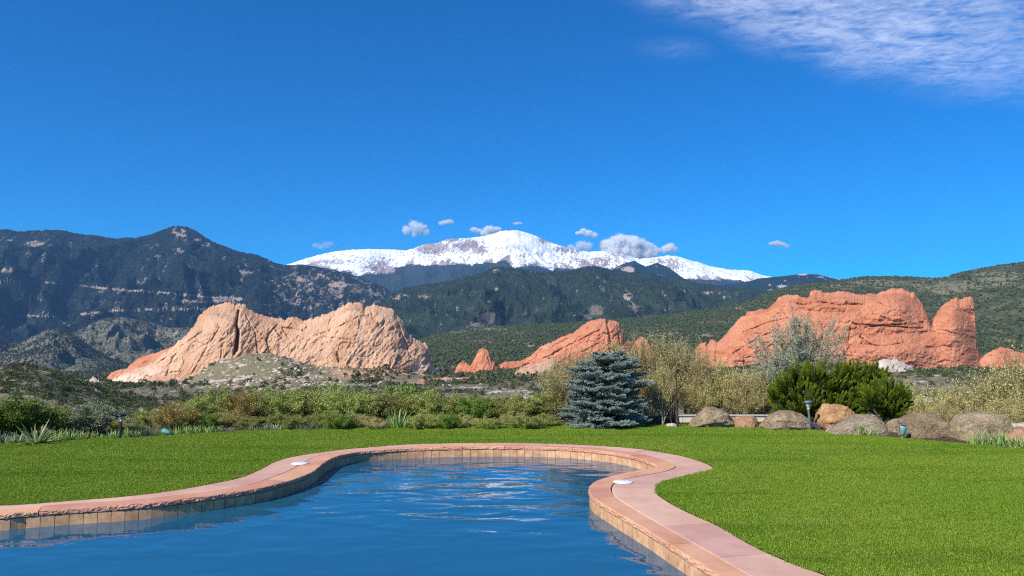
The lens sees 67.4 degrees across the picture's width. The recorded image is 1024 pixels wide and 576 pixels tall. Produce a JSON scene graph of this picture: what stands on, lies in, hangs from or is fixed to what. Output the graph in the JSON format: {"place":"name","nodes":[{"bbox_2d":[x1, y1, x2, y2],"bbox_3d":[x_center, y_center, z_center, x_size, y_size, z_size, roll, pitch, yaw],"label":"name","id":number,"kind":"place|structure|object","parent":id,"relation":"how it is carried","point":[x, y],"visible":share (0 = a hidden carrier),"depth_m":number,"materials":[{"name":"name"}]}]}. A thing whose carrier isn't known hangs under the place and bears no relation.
{"place":"outdoors","nodes":[
{"label":"outdoors","id":0,"kind":"place"},
{"bbox_2d":[0,328,128,372],"bbox_3d":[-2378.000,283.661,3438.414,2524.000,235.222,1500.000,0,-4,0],"label":"brushy foothill","id":1,"kind":"structure","parent":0,"point":[74,366],"depth_m":3119.30,"materials":[{"name":"green plant"}]},
{"bbox_2d":[0,327,129,371],"bbox_3d":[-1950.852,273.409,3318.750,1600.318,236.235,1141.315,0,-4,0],"label":"scrub oak","id":2,"kind":"object","parent":1,"relation":"on","point":[7,345],"visible":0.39,"depth_m":3187.14,"materials":[{"name":"green plant"}]},
{"bbox_2d":[73,317,190,363],"bbox_3d":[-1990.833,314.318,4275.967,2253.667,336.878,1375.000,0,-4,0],"label":"brushy foothill","id":3,"kind":"structure","parent":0,"point":[125,333],"depth_m":4230.51,"materials":[{"name":"plant"}]},
{"bbox_2d":[72,316,191,362],"bbox_3d":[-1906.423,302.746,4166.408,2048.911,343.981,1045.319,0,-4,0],"label":"scrub oak","id":4,"kind":"object","parent":3,"relation":"on","point":[107,327],"visible":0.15,"depth_m":4361.28,"materials":[{"name":"green plant"}]},
{"bbox_2d":[0,226,389,342],"bbox_3d":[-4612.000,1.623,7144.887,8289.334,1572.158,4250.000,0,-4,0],"label":"forested mountain","id":5,"kind":"structure","parent":0,"point":[8,273],"depth_m":6881.59,"materials":[{"name":"green plant"}]},
{"bbox_2d":[0,225,390,342],"bbox_3d":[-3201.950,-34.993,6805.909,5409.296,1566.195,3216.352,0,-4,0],"label":"pine forest","id":6,"kind":"object","parent":5,"relation":"on","point":[22,235],"visible":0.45,"depth_m":7148.43,"materials":[{"name":"green plant"}]},
{"bbox_2d":[0,445,748,575],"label":"swimming pool","id":7,"kind":"structure","parent":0,"point":[684,556],"depth_m":10.39,"materials":[{"name":"beige stone"}]},
{"bbox_2d":[0,456,686,575],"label":"water","id":8,"kind":"structure","parent":7,"relation":"in","point":[487,516],"depth_m":9.19,"materials":[{"name":"blue liquid"}]},
{"bbox_2d":[0,443,823,575],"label":"paving","id":9,"kind":"structure","parent":0,"point":[638,494],"depth_m":10.01,"materials":[{"name":"pink stone"}]},
{"bbox_2d":[0,354,1023,575],"bbox_3d":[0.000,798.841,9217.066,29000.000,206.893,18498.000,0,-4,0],"label":"valley ground","id":10,"kind":"structure","parent":0,"point":[400,378],"depth_m":856.20,"materials":[{"name":"soil"}]},
{"bbox_2d":[0,362,170,417],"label":"valley scrub","id":11,"kind":"object","parent":10,"relation":"on","point":[84,387],"visible":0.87,"depth_m":371.49,"materials":[{"name":"green plant"}]},
{"bbox_2d":[107,347,170,379],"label":"red rock outcrop","id":12,"kind":"object","parent":10,"relation":"on","point":[145,360],"visible":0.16,"depth_m":1201.63,"materials":[{"name":"stone"}]},
{"bbox_2d":[112,302,439,382],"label":"pale rock fin","id":13,"kind":"object","parent":10,"relation":"on","point":[354,335],"visible":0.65,"depth_m":1102.51,"materials":[{"name":"beige stone"}]},
{"bbox_2d":[178,353,388,389],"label":"rubble","id":14,"kind":"object","parent":10,"relation":"on","point":[305,382],"visible":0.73,"depth_m":970.82,"materials":[{"name":"stone"}]},
{"bbox_2d":[0,369,919,428],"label":"valley scrub","id":15,"kind":"object","parent":10,"relation":"on","point":[59,403],"visible":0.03,"depth_m":323.06,"materials":[{"name":"green plant"}]},
{"bbox_2d":[455,348,497,372],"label":"red rock dome","id":16,"kind":"object","parent":10,"relation":"on","point":[482,360],"visible":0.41,"depth_m":1234.84,"materials":[{"name":"stone"}]},
{"bbox_2d":[0,353,1010,429],"bbox_3d":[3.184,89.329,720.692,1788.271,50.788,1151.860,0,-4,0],"label":"valley sage","id":17,"kind":"object","parent":10,"relation":"on","point":[352,389],"visible":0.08,"depth_m":772.41,"materials":[{"name":"green plant"}]},
{"bbox_2d":[1,415,1022,459],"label":"planting bed","id":18,"kind":"object","parent":10,"relation":"on","point":[892,434],"visible":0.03,"depth_m":18.52,"materials":[{"name":"brown soil"}]},
{"bbox_2d":[0,393,71,438],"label":"shrub","id":19,"kind":"object","parent":18,"relation":"on","point":[33,413],"visible":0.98,"depth_m":16.86,"materials":[{"name":"green plant"}]},
{"bbox_2d":[38,401,75,433],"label":"shrub","id":20,"kind":"object","parent":18,"relation":"on","point":[63,426],"visible":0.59,"depth_m":17.43,"materials":[{"name":"green plant"}]},
{"bbox_2d":[59,398,130,433],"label":"shrub","id":21,"kind":"object","parent":18,"relation":"on","point":[84,418],"visible":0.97,"depth_m":17.45,"materials":[{"name":"grey plant"}]},
{"bbox_2d":[127,409,170,426],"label":"shrub","id":22,"kind":"object","parent":18,"relation":"on","point":[142,418],"visible":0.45,"depth_m":19.10,"materials":[{"name":"green plant"}]},
{"bbox_2d":[148,398,204,429],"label":"shrub","id":23,"kind":"object","parent":18,"relation":"on","point":[173,415],"visible":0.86,"depth_m":18.39,"materials":[{"name":"green plant"}]},
{"bbox_2d":[175,392,217,415],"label":"shrub","id":24,"kind":"object","parent":18,"relation":"on","point":[195,402],"visible":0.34,"depth_m":19.53,"materials":[{"name":"green plant"}]},
{"bbox_2d":[191,412,227,427],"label":"shrub","id":25,"kind":"object","parent":18,"relation":"on","point":[210,419],"visible":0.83,"depth_m":18.77,"materials":[{"name":"green plant"}]},
{"bbox_2d":[193,383,246,423],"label":"shrub","id":26,"kind":"object","parent":18,"relation":"on","point":[217,401],"visible":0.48,"depth_m":19.73,"materials":[{"name":"green plant"}]},
{"bbox_2d":[214,408,250,426],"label":"shrub","id":27,"kind":"object","parent":18,"relation":"on","point":[231,421],"visible":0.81,"depth_m":19.16,"materials":[{"name":"beige plant"}]},
{"bbox_2d":[216,388,268,420],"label":"shrub","id":28,"kind":"object","parent":18,"relation":"on","point":[244,407],"visible":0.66,"depth_m":19.77,"materials":[{"name":"green plant"}]},
{"bbox_2d":[233,416,264,428],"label":"shrub","id":29,"kind":"object","parent":18,"relation":"on","point":[250,422],"visible":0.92,"depth_m":18.92,"materials":[{"name":"green plant"}]},
{"bbox_2d":[241,384,285,419],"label":"shrub","id":30,"kind":"object","parent":18,"relation":"on","point":[263,403],"visible":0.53,"depth_m":20.14,"materials":[{"name":"green plant"}]},
{"bbox_2d":[255,412,293,426],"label":"shrub","id":31,"kind":"object","parent":18,"relation":"on","point":[273,419],"visible":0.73,"depth_m":19.23,"materials":[{"name":"green plant"}]},
{"bbox_2d":[258,387,313,420],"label":"shrub","id":32,"kind":"object","parent":18,"relation":"on","point":[294,407],"visible":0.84,"depth_m":19.99,"materials":[{"name":"green plant"}]},
{"bbox_2d":[278,412,317,429],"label":"shrub","id":33,"kind":"object","parent":18,"relation":"on","point":[291,422],"visible":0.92,"depth_m":18.86,"materials":[{"name":"green plant"}]},
{"bbox_2d":[282,383,334,417],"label":"shrub","id":34,"kind":"object","parent":18,"relation":"on","point":[311,399],"visible":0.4,"depth_m":20.42,"materials":[{"name":"green plant"}]},
{"bbox_2d":[302,408,340,427],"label":"shrub","id":35,"kind":"object","parent":18,"relation":"on","point":[317,416],"visible":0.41,"depth_m":19.26,"materials":[{"name":"green plant"}]},
{"bbox_2d":[305,382,367,415],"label":"shrub","id":36,"kind":"object","parent":18,"relation":"on","point":[339,392],"visible":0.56,"depth_m":20.11,"materials":[{"name":"green plant"}]},
{"bbox_2d":[330,386,384,419],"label":"shrub","id":37,"kind":"object","parent":18,"relation":"on","point":[354,407],"visible":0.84,"depth_m":19.93,"materials":[{"name":"green plant"}]},
{"bbox_2d":[345,413,370,426],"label":"shrub","id":38,"kind":"object","parent":18,"relation":"on","point":[360,418],"visible":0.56,"depth_m":19.31,"materials":[{"name":"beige plant"}]},
{"bbox_2d":[359,389,404,422],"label":"shrub","id":39,"kind":"object","parent":18,"relation":"on","point":[387,401],"visible":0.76,"depth_m":20.08,"materials":[{"name":"green plant"}]},
{"bbox_2d":[384,388,424,419],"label":"shrub","id":40,"kind":"object","parent":18,"relation":"on","point":[407,408],"visible":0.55,"depth_m":20.34,"materials":[{"name":"green plant"}]},
{"bbox_2d":[380,378,439,404],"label":"bush","id":41,"kind":"object","parent":18,"relation":"on","point":[411,392],"visible":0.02,"depth_m":27.21,"materials":[{"name":"green plant"}]},
{"bbox_2d":[401,387,452,416],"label":"shrub","id":42,"kind":"object","parent":18,"relation":"on","point":[432,405],"visible":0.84,"depth_m":20.10,"materials":[{"name":"green plant"}]},
{"bbox_2d":[427,391,475,416],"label":"shrub","id":43,"kind":"object","parent":18,"relation":"on","point":[451,402],"visible":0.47,"depth_m":20.26,"materials":[{"name":"green plant"}]},
{"bbox_2d":[453,393,496,421],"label":"shrub","id":44,"kind":"object","parent":18,"relation":"on","point":[476,407],"visible":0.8,"depth_m":19.98,"materials":[{"name":"green plant"}]},
{"bbox_2d":[484,394,515,421],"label":"shrub","id":45,"kind":"object","parent":18,"relation":"on","point":[497,404],"visible":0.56,"depth_m":20.40,"materials":[{"name":"green plant"}]},
{"bbox_2d":[498,391,546,417],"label":"shrub","id":46,"kind":"object","parent":18,"relation":"on","point":[527,407],"visible":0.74,"depth_m":20.19,"materials":[{"name":"green plant"}]},
{"bbox_2d":[524,389,563,416],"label":"shrub","id":47,"kind":"object","parent":18,"relation":"on","point":[551,408],"visible":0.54,"depth_m":20.61,"materials":[{"name":"green plant"}]},
{"bbox_2d":[534,355,575,417],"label":"tall shrub","id":48,"kind":"object","parent":18,"relation":"on","point":[554,384],"visible":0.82,"depth_m":21.20,"materials":[{"name":"beige plant"}]},
{"bbox_2d":[548,345,590,413],"bbox_3d":[1.709,2.699,22.411,1.576,2.073,1.432,2,-5,-27],"label":"tall shrub","id":49,"kind":"object","parent":18,"relation":"on","point":[570,359],"visible":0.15,"depth_m":22.32,"materials":[{"name":"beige plant"}]},
{"bbox_2d":[557,350,654,428],"bbox_3d":[2.411,2.598,19.756,2.514,2.035,2.525,0,-4,0],"label":"blue spruce","id":50,"kind":"object","parent":18,"relation":"on","point":[604,402],"visible":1,"depth_m":19.29,"materials":[{"name":"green plant"}]},
{"bbox_2d":[602,332,652,397],"bbox_3d":[3.235,2.492,22.340,1.804,2.496,1.724,3,-5,-33],"label":"tall shrub","id":51,"kind":"object","parent":18,"relation":"on","point":[616,348],"visible":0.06,"depth_m":22.35,"materials":[{"name":"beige plant"}]},
{"bbox_2d":[616,327,673,417],"bbox_3d":[3.856,2.350,21.715,1.791,2.668,1.516,1,-4,-13],"label":"tall shrub","id":52,"kind":"object","parent":18,"relation":"on","point":[652,358],"visible":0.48,"depth_m":21.52,"materials":[{"name":"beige plant"}]},
{"bbox_2d":[639,355,682,420],"bbox_3d":[4.071,2.708,20.830,1.310,1.821,1.371,-1,-4,8],"label":"tall shrub","id":53,"kind":"object","parent":18,"relation":"on","point":[664,390],"visible":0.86,"depth_m":20.61,"materials":[{"name":"beige plant"}]},
{"bbox_2d":[646,329,697,415],"bbox_3d":[4.494,2.423,22.322,1.640,2.612,1.491,-3,-5,35],"label":"tall shrub","id":54,"kind":"object","parent":18,"relation":"on","point":[670,351],"visible":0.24,"depth_m":22.13,"materials":[{"name":"beige plant"}]},
{"bbox_2d":[665,335,720,413],"bbox_3d":[5.115,2.506,21.719,1.547,2.356,1.648,4,-6,-45],"label":"tall shrub","id":55,"kind":"object","parent":18,"relation":"on","point":[696,372],"visible":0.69,"depth_m":21.69,"materials":[{"name":"beige plant"}]},
{"bbox_2d":[677,377,720,413],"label":"shrub","id":56,"kind":"object","parent":18,"relation":"on","point":[703,397],"visible":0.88,"depth_m":21.06,"materials":[{"name":"beige plant"}]},
{"bbox_2d":[689,406,734,426],"bbox_3d":[5.092,3.323,19.596,1.195,0.595,0.984,0,-4,0],"label":"boulder","id":57,"kind":"object","parent":18,"relation":"on","point":[706,416],"visible":0.86,"depth_m":19.24,"materials":[{"name":"grey stone"}]},
{"bbox_2d":[689,352,737,408],"bbox_3d":[5.748,2.767,22.062,1.562,1.899,1.602,2,-5,-29],"label":"shrub","id":58,"kind":"object","parent":18,"relation":"on","point":[717,385],"visible":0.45,"depth_m":21.76,"materials":[{"name":"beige plant"}]},
{"bbox_2d":[675,414,768,421],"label":"garden wall","id":59,"kind":"structure","parent":18,"relation":"on","point":[689,417],"depth_m":20.40,"materials":[{"name":"white concrete"}]},
{"bbox_2d":[713,365,761,413],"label":"shrub","id":60,"kind":"object","parent":18,"relation":"on","point":[724,380],"visible":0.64,"depth_m":21.44,"materials":[{"name":"beige plant"}]},
{"bbox_2d":[720,386,767,413],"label":"shrub","id":61,"kind":"object","parent":18,"relation":"on","point":[751,406],"visible":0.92,"depth_m":21.00,"materials":[{"name":"beige plant"}]},
{"bbox_2d":[732,416,758,427],"bbox_3d":[5.921,3.429,19.400,0.658,0.393,0.535,0,-4,0],"label":"boulder","id":62,"kind":"object","parent":18,"relation":"on","point":[746,421],"visible":0.66,"depth_m":19.22,"materials":[{"name":"stone"}]},
{"bbox_2d":[742,363,779,413],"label":"shrub","id":63,"kind":"object","parent":18,"relation":"on","point":[765,410],"visible":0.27,"depth_m":21.70,"materials":[{"name":"beige plant"}]},
{"bbox_2d":[759,410,813,429],"bbox_3d":[6.822,3.337,19.098,1.324,0.622,1.127,0,-4,0],"label":"boulder","id":64,"kind":"object","parent":18,"relation":"on","point":[784,420],"visible":0.71,"depth_m":18.68,"materials":[{"name":"grey stone"}]},
{"bbox_2d":[746,303,850,412],"bbox_3d":[8.633,2.367,22.767,3.570,3.788,3.192,-1,-4,13],"label":"silver tree","id":65,"kind":"object","parent":18,"relation":"on","point":[786,357],"visible":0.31,"depth_m":22.75,"materials":[{"name":"grey plant"}]},
{"bbox_2d":[766,355,890,422],"bbox_3d":[8.577,2.711,20.413,3.797,1.845,1.636,1,-4,-16],"label":"juniper","id":66,"kind":"object","parent":18,"relation":"on","point":[841,383],"visible":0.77,"depth_m":20.20,"materials":[{"name":"green plant"}]},
{"bbox_2d":[813,403,854,428],"bbox_3d":[8.043,3.232,19.099,1.082,0.722,0.786,0,-4,0],"label":"boulder","id":67,"kind":"object","parent":18,"relation":"on","point":[827,415],"visible":0.6,"depth_m":18.88,"materials":[{"name":"stone"}]},
{"bbox_2d":[825,414,890,435],"bbox_3d":[8.044,3.286,18.027,1.526,0.631,0.896,0,-4,0],"label":"boulder","id":68,"kind":"object","parent":18,"relation":"on","point":[849,424],"visible":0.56,"depth_m":17.70,"materials":[{"name":"grey stone"}]},
{"bbox_2d":[857,371,913,421],"bbox_3d":[9.630,2.924,19.973,1.490,1.564,1.321,0,-4,0],"label":"juniper","id":69,"kind":"object","parent":18,"relation":"on","point":[883,397],"visible":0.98,"depth_m":19.63,"materials":[{"name":"green plant"}]},
{"bbox_2d":[884,374,938,423],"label":"shrub","id":70,"kind":"object","parent":18,"relation":"on","point":[911,410],"visible":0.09,"depth_m":21.14,"materials":[{"name":"beige plant"}]},
{"bbox_2d":[896,412,949,438],"bbox_3d":[9.419,3.217,17.404,1.196,0.780,0.906,0,-4,0],"label":"boulder","id":71,"kind":"object","parent":18,"relation":"on","point":[923,425],"visible":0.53,"depth_m":17.05,"materials":[{"name":"brown stone"}]},
{"bbox_2d":[912,382,963,419],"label":"shrub","id":72,"kind":"object","parent":18,"relation":"on","point":[920,401],"visible":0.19,"depth_m":20.51,"materials":[{"name":"beige plant"}]},
{"bbox_2d":[927,403,969,422],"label":"shrub","id":73,"kind":"object","parent":18,"relation":"on","point":[950,415],"visible":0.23,"depth_m":19.17,"materials":[{"name":"beige plant"}]},
{"bbox_2d":[927,383,986,413],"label":"shrub","id":74,"kind":"object","parent":18,"relation":"on","point":[960,401],"visible":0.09,"depth_m":20.64,"materials":[{"name":"beige plant"}]},
{"bbox_2d":[946,365,1013,412],"bbox_3d":[12.447,3.297,20.365,1.846,2.575,1.563,3,-5,-33],"label":"shrub","id":75,"kind":"object","parent":18,"relation":"on","point":[965,391],"visible":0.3,"depth_m":20.40,"materials":[{"name":"beige plant"}]},
{"bbox_2d":[949,412,1013,440],"bbox_3d":[10.315,3.148,16.918,1.334,0.872,1.040,0,-4,0],"label":"boulder","id":76,"kind":"object","parent":18,"relation":"on","point":[963,424],"visible":0.54,"depth_m":16.49,"materials":[{"name":"grey stone"}]},
{"bbox_2d":[975,392,1021,422],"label":"shrub","id":77,"kind":"object","parent":18,"relation":"on","point":[991,409],"visible":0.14,"depth_m":18.95,"materials":[{"name":"beige plant"}]},
{"bbox_2d":[974,351,1023,408],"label":"shrub","id":78,"kind":"object","parent":18,"relation":"on","point":[992,382],"visible":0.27,"depth_m":20.17,"materials":[{"name":"beige plant"}]},
{"bbox_2d":[978,340,1023,419],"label":"shrub","id":79,"kind":"object","parent":18,"relation":"on","point":[1015,378],"visible":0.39,"depth_m":19.74,"materials":[{"name":"beige plant"}]},
{"bbox_2d":[998,388,1023,422],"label":"shrub","id":80,"kind":"object","parent":18,"relation":"on","point":[1020,415],"visible":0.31,"depth_m":18.62,"materials":[{"name":"beige plant"}]},
{"bbox_2d":[1005,426,1023,441],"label":"boulder","id":81,"kind":"object","parent":18,"relation":"on","point":[1019,430],"visible":0.22,"depth_m":16.31,"materials":[{"name":"stone"}]},
{"bbox_2d":[3,356,1023,408],"bbox_3d":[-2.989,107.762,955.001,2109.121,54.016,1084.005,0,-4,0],"label":"valley scrub","id":82,"kind":"object","parent":10,"relation":"on","point":[183,398],"visible":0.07,"depth_m":746.24,"materials":[{"name":"green plant"}]},
{"bbox_2d":[514,357,559,374],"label":"rock ledge","id":83,"kind":"object","parent":10,"relation":"on","point":[536,366],"visible":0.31,"depth_m":1107.44,"materials":[{"name":"beige stone"}]},
{"bbox_2d":[59,356,1023,388],"bbox_3d":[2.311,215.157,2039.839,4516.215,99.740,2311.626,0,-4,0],"label":"valley scrub","id":84,"kind":"object","parent":10,"relation":"on","point":[503,374],"visible":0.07,"depth_m":988.55,"materials":[{"name":"green plant"}]},
{"bbox_2d":[498,318,631,368],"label":"red rock fin","id":85,"kind":"object","parent":10,"relation":"on","point":[594,331],"visible":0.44,"depth_m":1318.75,"materials":[{"name":"stone"}]},
{"bbox_2d":[694,288,981,369],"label":"red rock fin","id":86,"kind":"object","parent":10,"relation":"on","point":[891,324],"visible":0.65,"depth_m":1028.86,"materials":[{"name":"stone"}]},
{"bbox_2d":[871,358,912,371],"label":"white rock outcrop","id":87,"kind":"object","parent":10,"relation":"on","point":[895,365],"visible":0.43,"depth_m":948.00,"materials":[{"name":"white stone"}]},
{"bbox_2d":[979,347,1023,368],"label":"red rock outcrop","id":88,"kind":"object","parent":10,"relation":"on","point":[985,360],"visible":0.41,"depth_m":987.29,"materials":[{"name":"stone"}]},
{"bbox_2d":[0,423,1023,575],"bbox_3d":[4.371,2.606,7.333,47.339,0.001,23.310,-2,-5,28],"label":"lawn","id":89,"kind":"structure","parent":0,"point":[891,550],"depth_m":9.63,"materials":[{"name":"green plant"}]},
{"bbox_2d":[9,420,64,444],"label":"yucca","id":90,"kind":"object","parent":89,"relation":"on","point":[37,439],"visible":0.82,"depth_m":16.08,"materials":[{"name":"green plant"}]},
{"bbox_2d":[318,413,356,428],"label":"shrub","id":91,"kind":"object","parent":89,"relation":"on","point":[340,421],"visible":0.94,"depth_m":18.84,"materials":[{"name":"green plant"}]},
{"bbox_2d":[359,416,390,428],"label":"shrub","id":92,"kind":"object","parent":89,"relation":"on","point":[375,423],"visible":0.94,"depth_m":18.89,"materials":[{"name":"beige plant"}]},
{"bbox_2d":[383,409,410,428],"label":"iris clump","id":93,"kind":"object","parent":89,"relation":"on","point":[396,421],"visible":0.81,"depth_m":19.08,"materials":[{"name":"green plant"}]},
{"bbox_2d":[402,414,437,428],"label":"shrub","id":94,"kind":"object","parent":89,"relation":"on","point":[416,421],"visible":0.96,"depth_m":18.90,"materials":[{"name":"green plant"}]},
{"bbox_2d":[434,412,467,428],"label":"shrub","id":95,"kind":"object","parent":89,"relation":"on","point":[450,421],"visible":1,"depth_m":18.90,"materials":[{"name":"green plant"}]},
{"bbox_2d":[470,416,505,428],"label":"shrub","id":96,"kind":"object","parent":89,"relation":"on","point":[484,422],"visible":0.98,"depth_m":18.93,"materials":[{"name":"green plant"}]},
{"bbox_2d":[506,415,548,428],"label":"shrub","id":97,"kind":"object","parent":89,"relation":"on","point":[534,422],"visible":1,"depth_m":18.90,"materials":[{"name":"green plant"}]},
{"bbox_2d":[528,412,563,425],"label":"shrub","id":98,"kind":"object","parent":89,"relation":"on","point":[550,419],"visible":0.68,"depth_m":19.59,"materials":[{"name":"green plant"}]},
{"bbox_2d":[669,350,678,425],"bbox_3d":[4.125,2.595,19.598,0.239,2.018,0.138,0,-4,0],"label":"sapling","id":99,"kind":"object","parent":89,"relation":"on","point":[677,418],"visible":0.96,"depth_m":19.53,"materials":[{"name":"brown plant"}]},
{"bbox_2d":[0,0,1023,278],"label":"sky","id":100,"kind":"structure","parent":0,"point":[836,139],"materials":[{"name":"blue"}]},
{"bbox_2d":[287,230,838,292],"bbox_3d":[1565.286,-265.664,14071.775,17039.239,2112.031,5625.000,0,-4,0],"label":"snow mountain","id":101,"kind":"structure","parent":0,"point":[391,271],"depth_m":14450.16,"materials":[{"name":"white snow"}]},
{"bbox_2d":[381,266,766,339],"bbox_3d":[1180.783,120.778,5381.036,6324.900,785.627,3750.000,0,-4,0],"label":"forested mountain","id":102,"kind":"structure","parent":0,"point":[489,316],"depth_m":4982.13,"materials":[{"name":"green plant"}]},
{"bbox_2d":[379,265,770,339],"bbox_3d":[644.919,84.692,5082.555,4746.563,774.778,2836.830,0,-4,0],"label":"fir forest","id":103,"kind":"object","parent":102,"relation":"on","point":[578,271],"visible":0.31,"depth_m":5124.57,"materials":[{"name":"green plant"}]},
{"bbox_2d":[614,261,683,278],"bbox_3d":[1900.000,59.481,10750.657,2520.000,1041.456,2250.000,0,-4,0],"label":"mountain shoulder","id":104,"kind":"object","parent":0,"point":[654,268],"visible":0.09,"depth_m":11323.56},
{"bbox_2d":[427,262,1023,366],"bbox_3d":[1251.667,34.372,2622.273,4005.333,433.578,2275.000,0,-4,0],"label":"green hill","id":105,"kind":"structure","parent":0,"point":[981,309],"depth_m":2574.34,"materials":[{"name":"green plant"}]},
{"bbox_2d":[418,261,1023,367],"bbox_3d":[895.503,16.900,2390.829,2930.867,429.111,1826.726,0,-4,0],"label":"scrub oak","id":106,"kind":"object","parent":105,"relation":"on","point":[443,338],"visible":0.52,"depth_m":2586.70,"materials":[{"name":"green plant"}]},
{"bbox_2d":[714,274,836,290],"bbox_3d":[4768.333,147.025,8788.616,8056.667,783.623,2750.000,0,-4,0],"label":"mountain shoulder","id":107,"kind":"object","parent":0,"point":[771,283],"visible":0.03,"depth_m":9415.03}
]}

